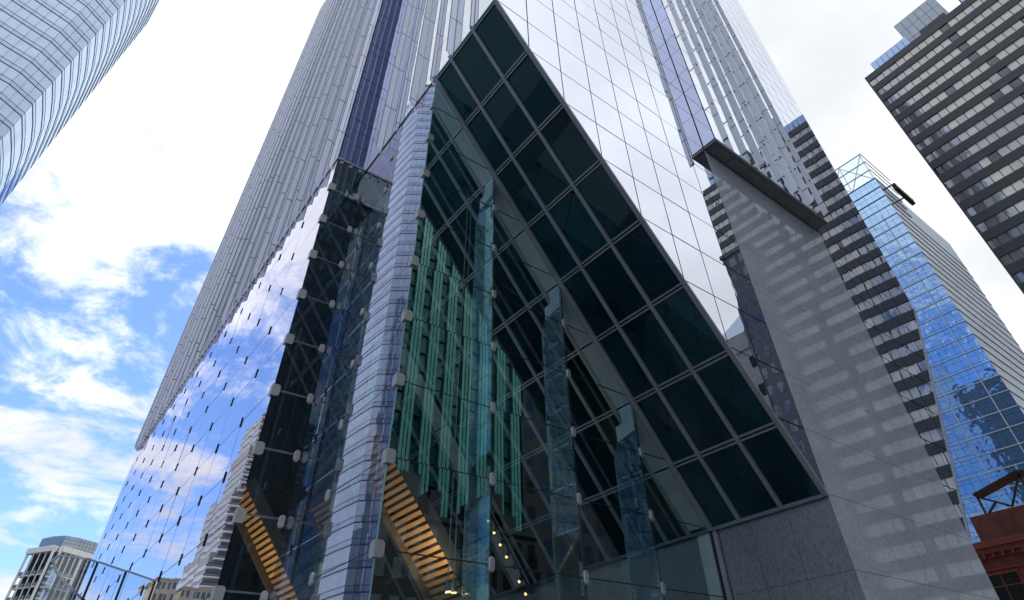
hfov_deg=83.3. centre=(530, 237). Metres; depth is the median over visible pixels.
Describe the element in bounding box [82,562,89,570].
window
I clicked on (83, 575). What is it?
window
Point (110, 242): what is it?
sky
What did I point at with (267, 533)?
wood slat ceiling
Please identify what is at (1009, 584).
window
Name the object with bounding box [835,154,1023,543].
blue tower
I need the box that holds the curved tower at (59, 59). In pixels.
[0,0,159,205]
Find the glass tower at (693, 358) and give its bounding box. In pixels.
[75,0,998,599]
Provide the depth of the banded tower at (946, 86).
60.41 m
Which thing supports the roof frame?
on the brick building
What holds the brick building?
on the ground
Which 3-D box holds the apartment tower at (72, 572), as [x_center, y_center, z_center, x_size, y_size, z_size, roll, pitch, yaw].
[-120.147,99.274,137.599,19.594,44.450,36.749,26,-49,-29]
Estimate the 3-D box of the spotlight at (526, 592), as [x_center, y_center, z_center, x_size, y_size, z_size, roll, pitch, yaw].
[-0.169,14.916,24.284,0.157,0.380,0.334,-20,-44,18]
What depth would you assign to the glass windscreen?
6.17 m
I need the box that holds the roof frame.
[972,470,1023,513]
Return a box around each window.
[77,573,84,582]
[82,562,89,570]
[987,569,1023,599]
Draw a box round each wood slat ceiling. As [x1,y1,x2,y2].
[236,476,312,599]
[337,401,483,599]
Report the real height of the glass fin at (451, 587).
14.262 m
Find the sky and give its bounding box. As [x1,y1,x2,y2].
[0,0,1023,599]
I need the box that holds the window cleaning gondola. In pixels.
[884,183,915,205]
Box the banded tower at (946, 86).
[865,0,1023,293]
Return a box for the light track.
[483,500,532,594]
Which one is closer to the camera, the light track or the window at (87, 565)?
the light track
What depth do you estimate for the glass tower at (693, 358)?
23.34 m
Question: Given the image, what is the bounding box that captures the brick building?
[970,505,1023,599]
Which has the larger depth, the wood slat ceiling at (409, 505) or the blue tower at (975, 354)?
the blue tower at (975, 354)
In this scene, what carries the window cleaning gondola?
attached to the blue tower at (975, 354)
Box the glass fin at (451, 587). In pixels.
[445,191,471,593]
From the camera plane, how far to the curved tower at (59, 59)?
101.60 m
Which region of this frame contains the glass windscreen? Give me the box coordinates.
[34,554,155,599]
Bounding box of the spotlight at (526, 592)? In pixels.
[524,586,529,595]
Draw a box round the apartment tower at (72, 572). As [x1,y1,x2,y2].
[4,536,98,599]

